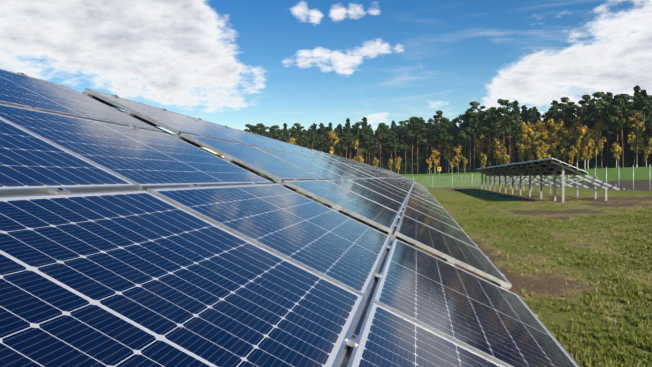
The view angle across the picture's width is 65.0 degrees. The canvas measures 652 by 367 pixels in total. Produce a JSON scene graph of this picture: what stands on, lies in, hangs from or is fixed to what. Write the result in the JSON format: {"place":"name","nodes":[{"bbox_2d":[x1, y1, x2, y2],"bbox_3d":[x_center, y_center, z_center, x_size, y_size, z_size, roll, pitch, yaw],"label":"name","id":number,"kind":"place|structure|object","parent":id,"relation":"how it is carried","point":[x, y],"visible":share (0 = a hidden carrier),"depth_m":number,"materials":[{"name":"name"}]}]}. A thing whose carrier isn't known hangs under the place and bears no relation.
{"place":"outdoors","nodes":[
{"label":"outdoors","id":0,"kind":"place"},
{"bbox_2d":[0,0,651,157],"label":"sky","id":1,"kind":"structure","parent":0,"point":[235,64],"materials":[{"name":"blue"}]},
{"bbox_2d":[259,166,651,366],"bbox_3d":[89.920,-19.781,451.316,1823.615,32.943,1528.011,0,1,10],"label":"ground","id":2,"kind":"structure","parent":0,"point":[455,193],"depth_m":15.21,"materials":[{"name":"green plant"}]},
{"bbox_2d":[254,123,265,173],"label":"pine","id":3,"kind":"object","parent":2,"relation":"on","point":[257,127],"visible":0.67,"depth_m":257.96,"materials":[{"name":"green plant"}]},
{"bbox_2d":[273,129,286,141],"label":"pine","id":4,"kind":"object","parent":2,"relation":"on","point":[278,134],"visible":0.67,"depth_m":257.67,"materials":[{"name":"green plant"}]},
{"bbox_2d":[281,128,297,144],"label":"pine","id":5,"kind":"object","parent":2,"relation":"on","point":[290,130],"visible":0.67,"depth_m":252.20,"materials":[{"name":"green plant"}]},
{"bbox_2d":[0,69,579,366],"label":"solar array","id":6,"kind":"object","parent":2,"relation":"on","point":[126,240],"visible":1,"depth_m":1.84,"materials":[{"name":"blue glass"}]},
{"bbox_2d":[82,88,511,289],"bbox_3d":[0.549,0.439,9.984,4.025,2.904,10.905,0,1,10],"label":"solar array","id":7,"kind":"object","parent":2,"relation":"on","point":[393,211],"visible":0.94,"depth_m":5.84,"materials":[{"name":"blue glass"}]},
{"bbox_2d":[290,123,306,139],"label":"pine","id":8,"kind":"object","parent":2,"relation":"on","point":[298,125],"visible":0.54,"depth_m":255.90,"materials":[{"name":"green plant"}]},
{"bbox_2d":[296,135,308,146],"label":"pine","id":9,"kind":"object","parent":2,"relation":"on","point":[302,141],"visible":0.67,"depth_m":248.72,"materials":[{"name":"green plant"}]},
{"bbox_2d":[306,132,320,150],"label":"pine","id":10,"kind":"object","parent":2,"relation":"on","point":[313,134],"visible":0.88,"depth_m":246.85,"materials":[{"name":"green plant"}]},
{"bbox_2d":[314,135,326,150],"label":"pine","id":11,"kind":"object","parent":2,"relation":"on","point":[323,142],"visible":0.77,"depth_m":247.79,"materials":[{"name":"green plant"}]},
{"bbox_2d":[326,130,338,155],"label":"birch","id":12,"kind":"object","parent":2,"relation":"on","point":[331,136],"visible":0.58,"depth_m":244.26,"materials":[{"name":"yellow plant"}]},
{"bbox_2d":[334,140,346,152],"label":"pine","id":13,"kind":"object","parent":2,"relation":"on","point":[338,148],"visible":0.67,"depth_m":242.64,"materials":[{"name":"green plant"}]},
{"bbox_2d":[340,133,350,157],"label":"pine","id":14,"kind":"object","parent":2,"relation":"on","point":[345,143],"visible":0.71,"depth_m":241.06,"materials":[{"name":"green plant"}]},
{"bbox_2d":[343,123,353,159],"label":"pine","id":15,"kind":"object","parent":2,"relation":"on","point":[348,151],"visible":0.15,"depth_m":248.66,"materials":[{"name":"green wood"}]},
{"bbox_2d":[351,122,363,154],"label":"pine","id":16,"kind":"object","parent":2,"relation":"on","point":[358,129],"visible":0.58,"depth_m":243.57,"materials":[{"name":"green plant"}]},
{"bbox_2d":[351,139,363,161],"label":"birch","id":17,"kind":"object","parent":2,"relation":"on","point":[357,147],"visible":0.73,"depth_m":240.00,"materials":[{"name":"yellow plant"}]},
{"bbox_2d":[359,127,371,163],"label":"pine","id":18,"kind":"object","parent":2,"relation":"on","point":[364,134],"visible":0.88,"depth_m":236.43,"materials":[{"name":"green plant"}]},
{"bbox_2d":[361,117,369,164],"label":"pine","id":19,"kind":"object","parent":2,"relation":"on","point":[364,119],"visible":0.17,"depth_m":246.28,"materials":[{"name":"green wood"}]},
{"bbox_2d":[361,135,376,161],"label":"pine","id":20,"kind":"object","parent":2,"relation":"on","point":[372,147],"visible":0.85,"depth_m":235.13,"materials":[{"name":"green plant"}]},
{"bbox_2d":[364,127,376,165],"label":"spruce","id":21,"kind":"object","parent":2,"relation":"on","point":[370,162],"visible":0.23,"depth_m":242.12,"materials":[{"name":"green plant"}]},
{"bbox_2d":[368,138,381,157],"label":"pine","id":22,"kind":"object","parent":2,"relation":"on","point":[377,148],"visible":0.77,"depth_m":233.28,"materials":[{"name":"green plant"}]},
{"bbox_2d":[312,149,442,217],"bbox_3d":[2.469,0.311,20.890,4.025,2.916,10.905,0,1,10],"label":"solar array","id":23,"kind":"object","parent":2,"relation":"on","point":[409,189],"visible":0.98,"depth_m":18.63,"materials":[{"name":"blue glass"}]},
{"bbox_2d":[370,124,389,167],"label":"pine","id":24,"kind":"object","parent":2,"relation":"on","point":[381,127],"visible":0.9,"depth_m":232.79,"materials":[{"name":"green plant"}]},
{"bbox_2d":[379,129,387,168],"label":"tree","id":25,"kind":"object","parent":2,"relation":"on","point":[382,153],"visible":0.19,"depth_m":240.36,"materials":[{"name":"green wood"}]},
{"bbox_2d":[382,133,393,171],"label":"spruce","id":26,"kind":"object","parent":2,"relation":"on","point":[386,159],"visible":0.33,"depth_m":238.61,"materials":[{"name":"green plant"}]},
{"bbox_2d":[382,134,396,158],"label":"pine","id":27,"kind":"object","parent":2,"relation":"on","point":[388,138],"visible":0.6,"depth_m":230.68,"materials":[{"name":"green plant"}]},
{"bbox_2d":[358,162,430,194],"bbox_3d":[4.390,0.201,31.797,4.025,2.892,10.905,0,1,10],"label":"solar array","id":28,"kind":"object","parent":2,"relation":"on","point":[399,179],"visible":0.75,"depth_m":31.24,"materials":[{"name":"silver glass"}]},
{"bbox_2d":[387,138,402,172],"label":"pine","id":29,"kind":"object","parent":2,"relation":"on","point":[393,143],"visible":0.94,"depth_m":228.51,"materials":[{"name":"green plant"}]},
{"bbox_2d":[392,126,404,173],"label":"spruce","id":30,"kind":"object","parent":2,"relation":"on","point":[397,154],"visible":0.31,"depth_m":236.69,"materials":[{"name":"green plant"}]},
{"bbox_2d":[373,166,426,189],"bbox_3d":[6.311,0.073,42.703,4.025,2.904,10.905,0,1,10],"label":"solar panel","id":31,"kind":"object","parent":2,"relation":"on","point":[401,178],"visible":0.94,"depth_m":41.34,"materials":[{"name":"silver glass"}]},
{"bbox_2d":[396,121,408,138],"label":"pine","id":32,"kind":"object","parent":2,"relation":"on","point":[400,130],"visible":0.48,"depth_m":238.46,"materials":[{"name":"green plant"}]},
{"bbox_2d":[399,142,406,173],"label":"tree","id":33,"kind":"object","parent":2,"relation":"on","point":[402,157],"visible":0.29,"depth_m":236.55,"materials":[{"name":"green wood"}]},
{"bbox_2d":[399,137,411,173],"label":"pine","id":34,"kind":"object","parent":2,"relation":"on","point":[405,145],"visible":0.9,"depth_m":228.79,"materials":[{"name":"green plant"}]},
{"bbox_2d":[403,120,415,173],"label":"spruce","id":35,"kind":"object","parent":2,"relation":"on","point":[408,162],"visible":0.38,"depth_m":234.67,"materials":[{"name":"green plant"}]},
{"bbox_2d":[402,117,421,173],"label":"pine","id":36,"kind":"object","parent":2,"relation":"on","point":[417,128],"visible":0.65,"depth_m":227.30,"materials":[{"name":"green plant"}]},
{"bbox_2d":[406,117,427,173],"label":"pine","id":37,"kind":"object","parent":2,"relation":"on","point":[415,121],"visible":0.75,"depth_m":224.46,"materials":[{"name":"green plant"}]},
{"bbox_2d":[413,141,426,160],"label":"pine","id":38,"kind":"object","parent":2,"relation":"on","point":[415,150],"visible":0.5,"depth_m":229.68,"materials":[{"name":"green plant"}]},
{"bbox_2d":[413,120,428,173],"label":"spruce","id":39,"kind":"object","parent":2,"relation":"on","point":[421,169],"visible":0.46,"depth_m":230.08,"materials":[{"name":"green plant"}]},
{"bbox_2d":[420,122,436,173],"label":"pine","id":40,"kind":"object","parent":2,"relation":"on","point":[424,128],"visible":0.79,"depth_m":223.01,"materials":[{"name":"green plant"}]},
{"bbox_2d":[422,126,434,173],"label":"spruce","id":41,"kind":"object","parent":2,"relation":"on","point":[429,154],"visible":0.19,"depth_m":230.12,"materials":[{"name":"green plant"}]},
{"bbox_2d":[421,129,438,173],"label":"pine","id":42,"kind":"object","parent":2,"relation":"on","point":[424,140],"visible":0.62,"depth_m":222.99,"materials":[{"name":"green plant"}]},
{"bbox_2d":[430,148,440,166],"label":"young birch","id":43,"kind":"object","parent":2,"relation":"on","point":[435,152],"visible":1,"depth_m":220.36,"materials":[{"name":"yellow plant"}]},
{"bbox_2d":[429,119,444,173],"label":"spruce","id":44,"kind":"object","parent":2,"relation":"on","point":[437,145],"visible":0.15,"depth_m":228.48,"materials":[{"name":"green plant"}]},
{"bbox_2d":[427,110,450,166],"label":"pine","id":45,"kind":"object","parent":2,"relation":"on","point":[438,116],"visible":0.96,"depth_m":220.62,"materials":[{"name":"green plant"}]},
{"bbox_2d":[432,133,445,172],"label":"tree","id":46,"kind":"object","parent":2,"relation":"on","point":[441,144],"visible":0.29,"depth_m":225.44,"materials":[{"name":"green plant"}]},
{"bbox_2d":[438,134,448,172],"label":"spruce","id":47,"kind":"object","parent":2,"relation":"on","point":[443,167],"visible":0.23,"depth_m":227.63,"materials":[{"name":"green plant"}]},
{"bbox_2d":[435,123,454,172],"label":"pine","id":48,"kind":"object","parent":2,"relation":"on","point":[445,135],"visible":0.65,"depth_m":216.43,"materials":[{"name":"green plant"}]},
{"bbox_2d":[443,141,454,172],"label":"birch","id":49,"kind":"object","parent":2,"relation":"on","point":[447,153],"visible":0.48,"depth_m":221.84,"materials":[{"name":"green plant"}]},
{"bbox_2d":[445,119,457,172],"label":"spruce","id":50,"kind":"object","parent":2,"relation":"on","point":[453,122],"visible":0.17,"depth_m":223.35,"materials":[{"name":"green plant"}]},
{"bbox_2d":[444,126,460,172],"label":"pine","id":51,"kind":"object","parent":2,"relation":"on","point":[454,136],"visible":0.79,"depth_m":216.26,"materials":[{"name":"green plant"}]},
{"bbox_2d":[452,145,462,172],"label":"birch","id":52,"kind":"object","parent":2,"relation":"on","point":[457,149],"visible":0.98,"depth_m":212.52,"materials":[{"name":"yellow plant"}]},
{"bbox_2d":[274,164,651,191],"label":"fence","id":53,"kind":"object","parent":2,"relation":"on","point":[595,169],"visible":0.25,"depth_m":50.82,"materials":[{"name":"grey metal"}]},
{"bbox_2d":[455,128,473,172],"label":"spruce","id":54,"kind":"object","parent":2,"relation":"on","point":[461,169],"visible":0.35,"depth_m":216.70,"materials":[{"name":"green plant"}]},
{"bbox_2d":[456,115,472,172],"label":"pine","id":55,"kind":"object","parent":2,"relation":"on","point":[461,127],"visible":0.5,"depth_m":210.65,"materials":[{"name":"green plant"}]},
{"bbox_2d":[460,132,473,171],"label":"pine","id":56,"kind":"object","parent":2,"relation":"on","point":[469,143],"visible":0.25,"depth_m":212.74,"materials":[{"name":"green plant"}]},
{"bbox_2d":[458,114,481,172],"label":"pine","id":57,"kind":"object","parent":2,"relation":"on","point":[469,129],"visible":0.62,"depth_m":206.41,"materials":[{"name":"green plant"}]},
{"bbox_2d":[469,137,480,171],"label":"spruce","id":58,"kind":"object","parent":2,"relation":"on","point":[477,164],"visible":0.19,"depth_m":215.36,"materials":[{"name":"green plant"}]},
{"bbox_2d":[464,101,488,172],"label":"pine","id":59,"kind":"object","parent":2,"relation":"on","point":[474,104],"visible":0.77,"depth_m":205.12,"materials":[{"name":"green plant"}]},
{"bbox_2d":[473,131,488,167],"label":"birch","id":60,"kind":"object","parent":2,"relation":"on","point":[478,152],"visible":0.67,"depth_m":209.85,"materials":[{"name":"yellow plant"}]},
{"bbox_2d":[472,115,493,167],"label":"pine","id":61,"kind":"object","parent":2,"relation":"on","point":[475,126],"visible":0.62,"depth_m":204.27,"materials":[{"name":"green plant"}]},
{"bbox_2d":[482,118,492,167],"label":"spruce","id":62,"kind":"object","parent":2,"relation":"on","point":[484,151],"visible":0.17,"depth_m":209.18,"materials":[{"name":"green plant"}]},
{"bbox_2d":[478,108,502,166],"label":"pine","id":63,"kind":"object","parent":2,"relation":"on","point":[490,121],"visible":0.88,"depth_m":200.57,"materials":[{"name":"green plant"}]},
{"bbox_2d":[484,128,499,167],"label":"spruce","id":64,"kind":"object","parent":2,"relation":"on","point":[493,162],"visible":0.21,"depth_m":207.71,"materials":[{"name":"green plant"}]},
{"bbox_2d":[493,136,505,165],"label":"birch","id":65,"kind":"object","parent":2,"relation":"on","point":[498,141],"visible":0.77,"depth_m":199.97,"materials":[{"name":"yellow plant"}]},
{"bbox_2d":[495,143,506,163],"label":"young birch","id":66,"kind":"object","parent":2,"relation":"on","point":[499,153],"visible":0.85,"depth_m":197.43,"materials":[{"name":"yellow plant"}]},
{"bbox_2d":[487,99,519,164],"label":"pine","id":67,"kind":"object","parent":2,"relation":"on","point":[500,111],"visible":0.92,"depth_m":195.37,"materials":[{"name":"green plant"}]},
{"bbox_2d":[498,129,512,153],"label":"pine","id":68,"kind":"object","parent":2,"relation":"on","point":[506,141],"visible":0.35,"depth_m":200.26,"materials":[{"name":"green plant"}]},
{"bbox_2d":[501,115,520,163],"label":"pine","id":69,"kind":"object","parent":2,"relation":"on","point":[515,126],"visible":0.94,"depth_m":192.97,"materials":[{"name":"green plant"}]},
{"bbox_2d":[508,141,515,160],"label":"birch","id":70,"kind":"object","parent":2,"relation":"on","point":[510,147],"visible":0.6,"depth_m":199.38,"materials":[{"name":"yellow plant"}]},
{"bbox_2d":[506,100,520,163],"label":"spruce","id":71,"kind":"object","parent":2,"relation":"on","point":[515,111],"visible":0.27,"depth_m":200.38,"materials":[{"name":"green plant"}]},
{"bbox_2d":[515,122,527,158],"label":"birch","id":72,"kind":"object","parent":2,"relation":"on","point":[521,149],"visible":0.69,"depth_m":192.02,"materials":[{"name":"yellow plant"}]},
{"bbox_2d":[522,124,536,157],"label":"birch","id":73,"kind":"object","parent":2,"relation":"on","point":[529,146],"visible":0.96,"depth_m":189.71,"materials":[{"name":"yellow plant"}]},
{"bbox_2d":[524,113,536,161],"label":"spruce","id":74,"kind":"object","parent":2,"relation":"on","point":[533,119],"visible":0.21,"depth_m":196.26,"materials":[{"name":"green plant"}]},
{"bbox_2d":[532,120,547,157],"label":"birch","id":75,"kind":"object","parent":2,"relation":"on","point":[541,126],"visible":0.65,"depth_m":187.30,"materials":[{"name":"yellow plant"}]},
{"bbox_2d":[536,140,547,159],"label":"young birch","id":76,"kind":"object","parent":2,"relation":"on","point":[541,148],"visible":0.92,"depth_m":184.14,"materials":[{"name":"yellow plant"}]},
{"bbox_2d":[541,129,554,158],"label":"birch","id":77,"kind":"object","parent":2,"relation":"on","point":[546,133],"visible":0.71,"depth_m":185.47,"materials":[{"name":"yellow plant"}]},
{"bbox_2d":[476,158,624,201],"bbox_3d":[18.602,-0.300,48.960,3.965,2.922,39.050,0,1,10],"label":"solar array","id":78,"kind":"object","parent":2,"relation":"on","point":[546,167],"visible":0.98,"depth_m":37.92,"materials":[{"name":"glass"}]},
{"bbox_2d":[542,103,565,129],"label":"pine","id":79,"kind":"object","parent":2,"relation":"on","point":[555,106],"visible":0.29,"depth_m":193.08,"materials":[{"name":"green plant"}]},
{"bbox_2d":[547,118,563,158],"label":"birch","id":80,"kind":"object","parent":2,"relation":"on","point":[555,127],"visible":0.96,"depth_m":183.47,"materials":[{"name":"yellow plant"}]},
{"bbox_2d":[550,97,574,161],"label":"pine","id":81,"kind":"object","parent":2,"relation":"on","point":[567,110],"visible":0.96,"depth_m":183.73,"materials":[{"name":"green plant"}]},
{"bbox_2d":[558,127,574,162],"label":"birch","id":82,"kind":"object","parent":2,"relation":"on","point":[566,133],"visible":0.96,"depth_m":181.00,"materials":[{"name":"yellow plant"}]},
{"bbox_2d":[560,111,573,162],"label":"spruce","id":83,"kind":"object","parent":2,"relation":"on","point":[567,125],"visible":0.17,"depth_m":186.58,"materials":[{"name":"green plant"}]},
{"bbox_2d":[568,150,575,164],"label":"young birch","id":84,"kind":"object","parent":2,"relation":"on","point":[571,155],"visible":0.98,"depth_m":176.26,"materials":[{"name":"yellow plant"}]},
{"bbox_2d":[565,116,582,168],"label":"spruce","id":85,"kind":"object","parent":2,"relation":"on","point":[574,164],"visible":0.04,"depth_m":184.62,"materials":[{"name":"green plant"}]},
{"bbox_2d":[569,117,582,153],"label":"birch","id":86,"kind":"object","parent":2,"relation":"on","point":[579,122],"visible":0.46,"depth_m":182.49,"materials":[{"name":"yellow plant"}]},
{"bbox_2d":[570,132,582,167],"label":"birch","id":87,"kind":"object","parent":2,"relation":"on","point":[575,136],"visible":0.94,"depth_m":176.51,"materials":[{"name":"yellow plant"}]},
{"bbox_2d":[570,106,590,130],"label":"pine","id":88,"kind":"object","parent":2,"relation":"on","point":[576,110],"visible":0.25,"depth_m":185.48,"materials":[{"name":"green plant"}]},
{"bbox_2d":[576,123,589,168],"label":"spruce","id":89,"kind":"object","parent":2,"relation":"on","point":[580,165],"visible":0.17,"depth_m":182.43,"materials":[{"name":"green plant"}]},
{"bbox_2d":[575,125,594,168],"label":"birch","id":90,"kind":"object","parent":2,"relation":"on","point":[583,129],"visible":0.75,"depth_m":174.10,"materials":[{"name":"yellow plant"}]},
{"bbox_2d":[572,94,599,165],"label":"pine","id":91,"kind":"object","parent":2,"relation":"on","point":[585,101],"visible":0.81,"depth_m":179.42,"materials":[{"name":"green plant"}]},
{"bbox_2d":[581,136,594,168],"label":"young birch","id":92,"kind":"object","parent":2,"relation":"on","point":[588,156],"visible":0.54,"depth_m":173.81,"materials":[{"name":"yellow plant"}]},
{"bbox_2d":[583,109,605,168],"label":"spruce","id":93,"kind":"object","parent":2,"relation":"on","point":[591,163],"visible":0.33,"depth_m":177.41,"materials":[{"name":"green plant"}]},
{"bbox_2d":[581,91,612,167],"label":"pine","id":94,"kind":"object","parent":2,"relation":"on","point":[603,103],"visible":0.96,"depth_m":170.84,"materials":[{"name":"green plant"}]},
{"bbox_2d":[587,120,606,168],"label":"birch","id":95,"kind":"object","parent":2,"relation":"on","point":[597,134],"visible":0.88,"depth_m":173.24,"materials":[{"name":"yellow plant"}]},
{"bbox_2d":[592,94,613,133],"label":"pine","id":96,"kind":"object","parent":2,"relation":"on","point":[599,117],"visible":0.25,"depth_m":175.98,"materials":[{"name":"green plant"}]},
{"bbox_2d":[602,124,615,167],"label":"spruce","id":97,"kind":"object","parent":2,"relation":"on","point":[610,138],"visible":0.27,"depth_m":176.16,"materials":[{"name":"green plant"}]},
{"bbox_2d":[601,104,625,167],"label":"pine","id":98,"kind":"object","parent":2,"relation":"on","point":[620,122],"visible":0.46,"depth_m":167.67,"materials":[{"name":"green plant"}]},
{"bbox_2d":[610,142,621,167],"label":"young birch","id":99,"kind":"object","parent":2,"relation":"on","point":[617,148],"visible":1,"depth_m":167.12,"materials":[{"name":"yellow plant"}]},
{"bbox_2d":[607,103,633,167],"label":"spruce","id":100,"kind":"object","parent":2,"relation":"on","point":[612,162],"visible":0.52,"depth_m":173.16,"materials":[{"name":"green plant"}]},
{"bbox_2d":[603,94,637,163],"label":"pine","id":101,"kind":"object","parent":2,"relation":"on","point":[627,97],"visible":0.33,"depth_m":171.01,"materials":[{"name":"green plant"}]},
{"bbox_2d":[605,98,637,167],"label":"pine","id":102,"kind":"object","parent":2,"relation":"on","point":[621,102],"visible":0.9,"depth_m":165.85,"materials":[{"name":"green plant"}]},
{"bbox_2d":[623,105,648,166],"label":"pine","id":103,"kind":"object","parent":2,"relation":"on","point":[633,107],"visible":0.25,"depth_m":169.36,"materials":[{"name":"green plant"}]},
{"bbox_2d":[627,112,645,166],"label":"birch","id":104,"kind":"object","parent":2,"relation":"on","point":[641,129],"visible":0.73,"depth_m":164.78,"materials":[{"name":"yellow plant"}]},
{"bbox_2d":[624,85,648,166],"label":"spruce","id":105,"kind":"object","parent":2,"relation":"on","point":[637,96],"visible":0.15,"depth_m":171.42,"materials":[{"name":"green plant"}]},
{"bbox_2d":[635,99,651,166],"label":"pine","id":106,"kind":"object","parent":2,"relation":"on","point":[644,103],"visible":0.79,"depth_m":166.09,"materials":[{"name":"green plant"}]},
{"bbox_2d":[640,145,650,166],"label":"young birch","id":107,"kind":"object","parent":2,"relation":"on","point":[647,152],"visible":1,"depth_m":161.76,"materials":[{"name":"yellow plant"}]},
{"bbox_2d":[639,97,651,166],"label":"spruce","id":108,"kind":"object","parent":2,"relation":"on","point":[649,134],"visible":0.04,"depth_m":168.49,"materials":[{"name":"green plant"}]},
{"bbox_2d":[640,107,651,166],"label":"spruce","id":109,"kind":"object","parent":2,"relation":"on","point":[649,157],"visible":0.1,"depth_m":169.22,"materials":[{"name":"green plant"}]},
{"bbox_2d":[646,120,651,152],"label":"birch","id":110,"kind":"object","parent":2,"relation":"on","point":[648,138],"visible":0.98,"depth_m":161.27,"materials":[{"name":"yellow plant"}]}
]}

